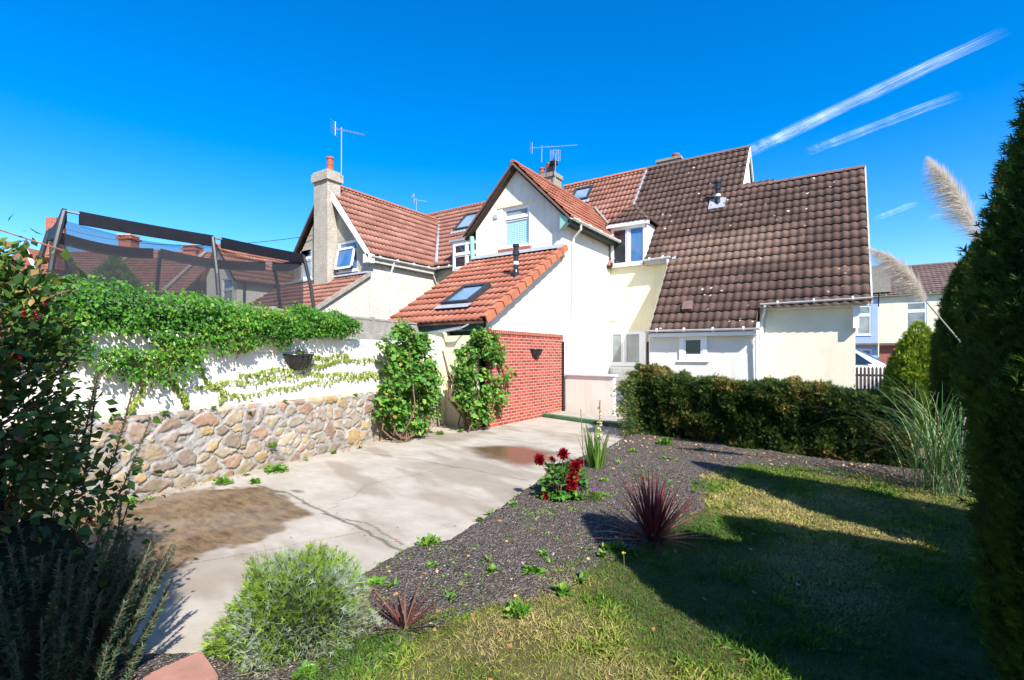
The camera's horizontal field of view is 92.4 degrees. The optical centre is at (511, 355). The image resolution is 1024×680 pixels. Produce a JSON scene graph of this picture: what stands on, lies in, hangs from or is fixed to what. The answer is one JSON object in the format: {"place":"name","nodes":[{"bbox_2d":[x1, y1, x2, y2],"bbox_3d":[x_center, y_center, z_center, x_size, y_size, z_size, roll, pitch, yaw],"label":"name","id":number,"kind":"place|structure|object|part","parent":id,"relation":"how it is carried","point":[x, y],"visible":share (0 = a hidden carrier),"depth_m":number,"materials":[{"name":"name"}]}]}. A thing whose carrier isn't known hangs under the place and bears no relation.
{"place":"outdoors","nodes":[
{"label":"outdoors","id":0,"kind":"place"},
{"bbox_2d":[68,417,628,653],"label":"concrete drive","id":1,"kind":"structure","parent":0,"point":[464,478],"depth_m":5.18,"materials":[{"name":"grey concrete"}]},
{"bbox_2d":[124,496,139,504],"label":"weed","id":2,"kind":"object","parent":1,"relation":"on","point":[132,499],"visible":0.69,"depth_m":5.33,"materials":[{"name":"green plant"}]},
{"bbox_2d":[0,327,440,521],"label":"garden wall","id":3,"kind":"structure","parent":1,"relation":"on","point":[199,440],"depth_m":6.55,"materials":[{"name":"paint"}]},
{"bbox_2d":[108,412,122,417],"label":"weed","id":4,"kind":"object","parent":3,"relation":"on","point":[115,415],"visible":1,"depth_m":5.29,"materials":[{"name":"green plant"}]},
{"bbox_2d":[159,410,170,414],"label":"weed","id":5,"kind":"object","parent":3,"relation":"on","point":[163,412],"visible":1,"depth_m":5.74,"materials":[{"name":"green plant"}]},
{"bbox_2d":[0,271,400,415],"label":"ivy","id":6,"kind":"object","parent":3,"relation":"on","point":[238,322],"visible":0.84,"depth_m":5.97,"materials":[{"name":"green plant"}]},
{"bbox_2d":[268,442,276,447],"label":"weed","id":7,"kind":"object","parent":3,"relation":"on","point":[273,444],"visible":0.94,"depth_m":7.06,"materials":[{"name":"green plant"}]},
{"bbox_2d":[283,354,313,369],"bbox_3d":[-3.233,0.095,7.570,0.223,0.250,0.530,0,0,24],"label":"wall planter","id":8,"kind":"object","parent":3,"relation":"attached to","point":[298,361],"visible":1,"depth_m":7.46,"materials":[{"name":"black plastic"}]},
{"bbox_2d":[212,474,233,484],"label":"weed","id":9,"kind":"object","parent":1,"relation":"on","point":[219,480],"visible":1,"depth_m":6.09,"materials":[{"name":"green plant"}]},
{"bbox_2d":[248,478,260,483],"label":"weed","id":10,"kind":"object","parent":1,"relation":"on","point":[255,480],"visible":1,"depth_m":6.13,"materials":[{"name":"green plant"}]},
{"bbox_2d":[263,463,289,473],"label":"weed","id":11,"kind":"object","parent":1,"relation":"on","point":[273,468],"visible":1,"depth_m":6.76,"materials":[{"name":"green plant"}]},
{"bbox_2d":[371,318,446,442],"bbox_3d":[-1.968,0.452,9.495,0.982,2.343,1.838,0,0,34],"label":"climbing shrub","id":12,"kind":"object","parent":1,"relation":"on","point":[409,354],"visible":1,"depth_m":9.20,"materials":[{"name":"green plant"}]},
{"bbox_2d":[428,332,450,425],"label":"gate pier","id":13,"kind":"structure","parent":1,"relation":"on","point":[439,339],"depth_m":11.26,"materials":[{"name":"white paint"}]},
{"bbox_2d":[442,325,516,430],"bbox_3d":[-0.698,0.476,10.815,1.228,2.296,1.911,0,0,34],"label":"climbing shrub","id":14,"kind":"object","parent":1,"relation":"on","point":[472,402],"visible":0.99,"depth_m":10.45,"materials":[{"name":"green plant"}]},
{"bbox_2d":[445,329,563,427],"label":"brick wall","id":15,"kind":"structure","parent":1,"relation":"on","point":[535,388],"depth_m":12.12,"materials":[{"name":"red brick"}]},
{"bbox_2d":[530,349,542,356],"bbox_3d":[0.667,-0.070,12.471,0.196,0.220,0.466,0,0,34],"label":"wall planter","id":16,"kind":"object","parent":15,"relation":"attached to","point":[536,352],"visible":1,"depth_m":12.37,"materials":[{"name":"black plastic"}]},
{"bbox_2d":[384,159,646,426],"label":"terraced house","id":17,"kind":"structure","parent":1,"relation":"on","point":[540,262],"depth_m":14.36,"materials":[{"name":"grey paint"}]},
{"bbox_2d":[500,204,529,249],"bbox_3d":[0.118,-3.853,14.729,1.050,1.255,0.150,0,0,34],"label":"window","id":18,"kind":"structure","parent":17,"relation":"in","point":[516,231],"depth_m":14.78,"materials":[{"name":"plastic"}]},
{"bbox_2d":[530,143,574,162],"bbox_3d":[1.844,-9.060,21.808,2.098,0.920,0.440,0,0,5],"label":"tv aerial","id":19,"kind":"object","parent":17,"relation":"attached to","point":[541,147],"visible":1,"depth_m":21.81,"materials":[{"name":"metal"}]},
{"bbox_2d":[550,150,559,184],"bbox_3d":[1.851,-8.060,20.958,0.440,1.720,0.600,0,0,4],"label":"tv aerial","id":20,"kind":"object","parent":17,"relation":"attached to","point":[555,155],"visible":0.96,"depth_m":21.18,"materials":[{"name":"metal"}]},
{"bbox_2d":[543,413,623,428],"bbox_3d":[1.780,1.558,11.745,0.216,0.085,3.019,0,0,-39],"label":"step edging","id":21,"kind":"object","parent":1,"relation":"on","point":[578,419],"visible":0.6,"depth_m":11.80,"materials":[{"name":"green fabric"}]},
{"bbox_2d":[0,0,1023,356],"label":"sky","id":22,"kind":"structure","parent":0,"point":[210,117],"materials":[{"name":"blue"}]},
{"bbox_2d":[107,433,973,679],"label":"flower bed","id":23,"kind":"object","parent":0,"point":[533,539],"visible":0.51,"depth_m":4.16,"materials":[{"name":"grey gravel"}]},
{"bbox_2d":[0,215,175,627],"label":"berry bush","id":24,"kind":"object","parent":23,"relation":"on","point":[44,444],"visible":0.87,"depth_m":2.41,"materials":[{"name":"green plant"}]},
{"bbox_2d":[0,370,178,679],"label":"rosemary","id":25,"kind":"object","parent":23,"relation":"on","point":[45,634],"visible":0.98,"depth_m":2.19,"materials":[{"name":"leaf"},{"name":"twig"}]},
{"bbox_2d":[135,651,217,679],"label":"paving slab","id":26,"kind":"structure","parent":23,"relation":"on","point":[196,666],"depth_m":2.39,"materials":[{"name":"stone"}]},
{"bbox_2d":[192,642,228,655],"bbox_3d":[-1.573,1.549,2.611,0.178,0.072,0.189,0,0,33],"label":"weed","id":27,"kind":"object","parent":23,"relation":"on","point":[204,652],"visible":0.3,"depth_m":2.60,"materials":[{"name":"green plant"}]},
{"bbox_2d":[196,538,386,679],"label":"cotton lavender","id":28,"kind":"object","parent":23,"relation":"on","point":[305,604],"visible":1,"depth_m":2.62,"materials":[{"name":"green plant"}]},
{"bbox_2d":[290,659,317,678],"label":"weed","id":29,"kind":"object","parent":23,"relation":"on","point":[307,668],"visible":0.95,"depth_m":2.42,"materials":[{"name":"green plant"}]},
{"bbox_2d":[366,575,386,586],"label":"weed","id":30,"kind":"object","parent":23,"relation":"on","point":[375,579],"visible":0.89,"depth_m":3.41,"materials":[{"name":"green plant"}]},
{"bbox_2d":[382,575,401,586],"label":"weed","id":31,"kind":"object","parent":23,"relation":"on","point":[396,582],"visible":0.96,"depth_m":3.38,"materials":[{"name":"green plant"}]},
{"bbox_2d":[359,567,466,639],"bbox_3d":[-0.618,1.449,2.851,0.738,0.355,0.580,0,0,-25],"label":"cordyline","id":32,"kind":"object","parent":23,"relation":"on","point":[403,620],"visible":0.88,"depth_m":2.89,"materials":[{"name":"red plant"}]},
{"bbox_2d":[415,534,441,546],"bbox_3d":[-0.687,1.555,4.103,0.235,0.120,0.188,0,0,-31],"label":"weed","id":33,"kind":"object","parent":23,"relation":"on","point":[429,539],"visible":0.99,"depth_m":4.08,"materials":[{"name":"green plant"}]},
{"bbox_2d":[426,561,437,567],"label":"weed","id":34,"kind":"object","parent":23,"relation":"on","point":[431,564],"visible":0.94,"depth_m":3.68,"materials":[{"name":"green plant"}]},
{"bbox_2d":[440,589,459,601],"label":"weed","id":35,"kind":"object","parent":23,"relation":"on","point":[451,595],"visible":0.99,"depth_m":3.20,"materials":[{"name":"green plant"}]},
{"bbox_2d":[484,563,500,574],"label":"weed","id":36,"kind":"object","parent":23,"relation":"on","point":[490,567],"visible":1,"depth_m":3.58,"materials":[{"name":"green plant"}]},
{"bbox_2d":[508,500,517,506],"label":"weed","id":37,"kind":"object","parent":23,"relation":"on","point":[512,503],"visible":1,"depth_m":5.17,"materials":[{"name":"green plant"}]},
{"bbox_2d":[519,564,546,574],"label":"weed","id":38,"kind":"object","parent":23,"relation":"on","point":[528,569],"visible":1,"depth_m":3.54,"materials":[{"name":"green plant"}]},
{"bbox_2d":[538,550,548,556],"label":"weed","id":39,"kind":"object","parent":23,"relation":"on","point":[544,553],"visible":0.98,"depth_m":3.86,"materials":[{"name":"green plant"}]},
{"bbox_2d":[145,424,946,679],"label":"fallen leaves","id":40,"kind":"object","parent":23,"relation":"on","point":[515,595],"visible":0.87,"depth_m":5.75,"materials":[{"name":"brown plant"}]},
{"bbox_2d":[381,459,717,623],"bbox_3d":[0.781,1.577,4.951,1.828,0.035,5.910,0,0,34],"label":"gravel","id":41,"kind":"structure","parent":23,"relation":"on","point":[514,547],"depth_m":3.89,"materials":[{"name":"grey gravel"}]},
{"bbox_2d":[545,556,556,563],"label":"weed","id":42,"kind":"object","parent":23,"relation":"on","point":[547,560],"visible":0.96,"depth_m":3.75,"materials":[{"name":"green plant"}]},
{"bbox_2d":[533,447,589,501],"bbox_3d":[0.547,1.322,5.454,0.650,0.636,0.576,0,0,-21],"label":"dahlia","id":43,"kind":"object","parent":23,"relation":"on","point":[571,471],"visible":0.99,"depth_m":5.37,"materials":[{"name":"green plant"}]},
{"bbox_2d":[550,582,573,596],"bbox_3d":[0.320,1.552,3.248,0.135,0.073,0.176,0,0,-15],"label":"weed","id":44,"kind":"object","parent":23,"relation":"on","point":[558,588],"visible":0.99,"depth_m":3.25,"materials":[{"name":"green plant"}]},
{"bbox_2d":[340,441,800,671],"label":"seedlings","id":45,"kind":"object","parent":23,"relation":"on","point":[462,582],"visible":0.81,"depth_m":4.21,"materials":[{"name":"green plant"}]},
{"bbox_2d":[577,485,605,501],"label":"violet flowers","id":46,"kind":"object","parent":23,"relation":"on","point":[598,496],"visible":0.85,"depth_m":5.33,"materials":[{"name":"green plant"}]},
{"bbox_2d":[578,400,618,469],"bbox_3d":[1.157,1.110,6.929,0.522,0.980,0.572,0,0,-35],"label":"gladiolus","id":47,"kind":"object","parent":23,"relation":"on","point":[594,454],"visible":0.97,"depth_m":6.87,"materials":[{"name":"green plant"}]},
{"bbox_2d":[597,548,606,558],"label":"weed","id":48,"kind":"object","parent":23,"relation":"on","point":[602,554],"visible":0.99,"depth_m":3.82,"materials":[{"name":"green plant"}]},
{"bbox_2d":[602,540,625,552],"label":"weed","id":49,"kind":"object","parent":23,"relation":"on","point":[608,545],"visible":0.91,"depth_m":3.98,"materials":[{"name":"green plant"}]},
{"bbox_2d":[628,448,637,451],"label":"weed","id":50,"kind":"object","parent":23,"relation":"on","point":[632,450],"visible":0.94,"depth_m":8.02,"materials":[{"name":"green plant"}]},
{"bbox_2d":[585,465,720,552],"bbox_3d":[1.246,1.261,4.221,1.139,0.678,1.208,0,0,34],"label":"cordyline","id":51,"kind":"object","parent":23,"relation":"on","point":[653,516],"visible":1,"depth_m":4.19,"materials":[{"name":"purple plant"}]},
{"bbox_2d":[656,436,673,444],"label":"weed","id":52,"kind":"object","parent":23,"relation":"on","point":[665,441],"visible":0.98,"depth_m":8.64,"materials":[{"name":"green plant"}]},
{"bbox_2d":[611,360,922,468],"bbox_3d":[4.145,0.855,8.730,4.806,1.597,1.702,0,0,36],"label":"hedge","id":53,"kind":"object","parent":23,"relation":"on","point":[726,410],"visible":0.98,"depth_m":8.19,"materials":[{"name":"green plant"}]},
{"bbox_2d":[790,155,981,501],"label":"pampas grass","id":54,"kind":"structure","parent":23,"relation":"on","point":[901,273],"depth_m":5.60,"materials":[{"name":"leaf"},{"name":"feathery grass plumes"},{"name":"grass stems"}]},
{"bbox_2d":[926,237,1021,470],"bbox_3d":[6.379,-0.066,6.577,1.273,3.333,1.285,0,0,34],"label":"conifer","id":55,"kind":"object","parent":23,"relation":"on","point":[942,340],"visible":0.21,"depth_m":6.68,"materials":[{"name":"green plant"}]},
{"bbox_2d":[550,402,629,422],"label":"back path","id":56,"kind":"structure","parent":0,"point":[594,416],"depth_m":12.73,"materials":[{"name":"concrete"}]},
{"bbox_2d":[564,373,617,415],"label":"wall","id":57,"kind":"structure","parent":56,"relation":"on","point":[585,393],"depth_m":13.14,"materials":[{"name":"paint"}]},
{"bbox_2d":[291,462,1002,679],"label":"lawn","id":58,"kind":"structure","parent":0,"point":[550,665],"depth_m":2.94,"materials":[{"name":"green plant"}]},
{"bbox_2d":[505,595,531,618],"bbox_3d":[0.041,1.557,2.999,0.162,0.147,0.204,0,0,17],"label":"weed","id":59,"kind":"object","parent":58,"relation":"on","point":[519,608],"visible":0.99,"depth_m":2.99,"materials":[{"name":"green plant"}]},
{"bbox_2d":[571,569,591,585],"bbox_3d":[0.487,1.533,3.408,0.150,0.104,0.244,0,0,38],"label":"weed","id":60,"kind":"object","parent":58,"relation":"on","point":[581,576],"visible":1,"depth_m":3.42,"materials":[{"name":"green plant"}]},
{"bbox_2d":[938,82,1023,679],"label":"conifer","id":61,"kind":"object","parent":58,"relation":"on","point":[989,372],"visible":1,"depth_m":1.81,"materials":[{"name":"green plant"}]},
{"bbox_2d":[625,357,955,458],"bbox_3d":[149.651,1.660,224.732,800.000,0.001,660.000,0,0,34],"label":"ground","id":62,"kind":"structure","parent":0,"point":[921,449],"depth_m":8.69,"materials":[{"name":"green plant"}]},
{"bbox_2d":[11,217,63,276],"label":"brick house","id":63,"kind":"structure","parent":62,"relation":"on","point":[50,222],"depth_m":27.60,"materials":[{"name":"brick"}]},
{"bbox_2d":[117,233,195,244],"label":"terraced house","id":64,"kind":"structure","parent":62,"relation":"on","point":[130,235],"depth_m":33.60,"materials":[{"name":"tile"}]},
{"bbox_2d":[33,208,315,309],"bbox_3d":[-6.609,-0.337,9.967,2.750,3.916,4.820,0,0,34],"label":"trampoline","id":65,"kind":"object","parent":62,"relation":"on","point":[206,266],"visible":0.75,"depth_m":8.91,"materials":[{"name":"metal"}]},
{"bbox_2d":[58,286,420,340],"bbox_3d":[-3.690,0.395,8.602,0.075,2.410,8.560,0,0,24],"label":"timber fence","id":66,"kind":"object","parent":62,"relation":"on","point":[372,327],"visible":0.07,"depth_m":10.25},
{"bbox_2d":[216,242,288,261],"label":"terraced house","id":67,"kind":"structure","parent":62,"relation":"on","point":[251,255],"depth_m":24.78,"materials":[{"name":"tile"}]},
{"bbox_2d":[293,156,484,333],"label":"terraced house","id":68,"kind":"structure","parent":62,"relation":"on","point":[367,256],"depth_m":17.50,"materials":[{"name":"tile"}]},
{"bbox_2d":[218,235,313,244],"bbox_3d":[-16.597,-5.926,23.033,21.272,2.971,0.023,0,0,28],"label":"overhead cable","id":69,"kind":"object","parent":68,"relation":"attached to","point":[276,240],"visible":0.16,"depth_m":19.12,"materials":[{"name":"black plastic"}]},
{"bbox_2d":[303,250,311,279],"bbox_3d":[-7.773,-3.417,18.530,0.780,1.125,0.130,0,0,34],"label":"window","id":70,"kind":"structure","parent":68,"relation":"in","point":[308,256],"depth_m":18.52,"materials":[{"name":"plastic"}]},
{"bbox_2d":[334,239,357,273],"bbox_3d":[-5.789,-3.462,17.107,1.140,1.115,0.300,0,0,34],"label":"window","id":71,"kind":"structure","parent":68,"relation":"in","point":[346,256],"depth_m":17.08,"materials":[{"name":"plastic"}]},
{"bbox_2d":[330,121,364,176],"bbox_3d":[-5.798,-7.396,17.468,1.205,1.992,0.440,0,0,11],"label":"tv aerial","id":72,"kind":"object","parent":68,"relation":"attached to","point":[340,129],"visible":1,"depth_m":17.50,"materials":[{"name":"metal"}]},
{"bbox_2d":[412,194,426,210],"bbox_3d":[-4.993,-7.635,26.601,0.800,2.070,0.440,0,0,-26],"label":"tv aerial","id":73,"kind":"object","parent":68,"relation":"attached to","point":[416,201],"visible":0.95,"depth_m":26.49,"materials":[{"name":"metal"}]},
{"bbox_2d":[605,145,873,402],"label":"terraced house","id":74,"kind":"structure","parent":62,"relation":"on","point":[718,256],"depth_m":13.74,"materials":[{"name":"tile"}]},
{"bbox_2d":[609,331,641,365],"bbox_3d":[3.783,-0.227,16.343,1.200,1.145,0.100,0,0,34],"label":"window","id":75,"kind":"structure","parent":74,"relation":"in","point":[633,340],"depth_m":16.34,"materials":[{"name":"plastic"}]},
{"bbox_2d":[656,153,683,164],"bbox_3d":[6.479,-6.275,20.014,1.000,3.750,0.800,0,0,34],"label":"chimney stack","id":76,"kind":"object","parent":74,"relation":"on","point":[675,156],"visible":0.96,"depth_m":19.71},
{"bbox_2d":[677,336,708,361],"bbox_3d":[4.872,-0.212,13.197,0.820,0.755,0.070,0,0,34],"label":"window","id":77,"kind":"structure","parent":74,"relation":"in","point":[691,348],"depth_m":13.19,"materials":[{"name":"plastic"}]},
{"bbox_2d":[855,293,877,358],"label":"terraced house","id":78,"kind":"structure","parent":62,"relation":"on","point":[866,336],"depth_m":35.62,"materials":[{"name":"paint"}]},
{"bbox_2d":[855,305,871,335],"bbox_3d":[25.644,-2.553,35.804,1.000,2.195,0.130,0,0,34],"label":"window","id":79,"kind":"structure","parent":78,"relation":"in","point":[864,329],"depth_m":35.78,"materials":[{"name":"plastic"}]},
{"bbox_2d":[855,349,871,355],"bbox_3d":[25.330,0.350,36.053,1.800,1.700,0.064,0,0,34],"label":"window","id":80,"kind":"structure","parent":78,"relation":"in","point":[869,351],"depth_m":35.71,"materials":[{"name":"plastic"}]},
{"bbox_2d":[855,348,886,388],"bbox_3d":[13.469,0.612,19.866,4.300,1.977,1.794,0,0,34],"label":"parked car","id":81,"kind":"object","parent":62,"relation":"on","point":[863,359],"visible":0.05,"depth_m":18.88,"materials":[{"name":"paint"}]},
{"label":"side window","id":82,"kind":"part","parent":81,"relation":"part of","materials":[{"name":"blue glass"}]},
{"bbox_2d":[855,366,893,392],"bbox_3d":[13.395,0.990,17.554,3.640,1.220,0.070,0,0,34],"label":"picket fence","id":83,"kind":"object","parent":62,"relation":"on","point":[872,375],"visible":0.16,"depth_m":17.80,"materials":[{"name":"white wood"}]},
{"bbox_2d":[877,320,934,443],"bbox_3d":[7.493,0.455,9.011,1.208,2.290,1.212,0,0,-29],"label":"conifer","id":84,"kind":"object","parent":62,"relation":"on","point":[912,347],"visible":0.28,"depth_m":8.85,"materials":[{"name":"green plant"}]},
{"bbox_2d":[871,261,957,364],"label":"terraced house","id":85,"kind":"structure","parent":62,"relation":"on","point":[896,318],"depth_m":34.89,"materials":[{"name":"paint"}]},
{"bbox_2d":[905,302,926,329],"bbox_3d":[28.139,-2.750,34.183,1.150,2.000,0.064,0,0,34],"label":"window","id":86,"kind":"structure","parent":85,"relation":"in","point":[913,314],"depth_m":34.21,"materials":[{"name":"plastic"}]}
]}

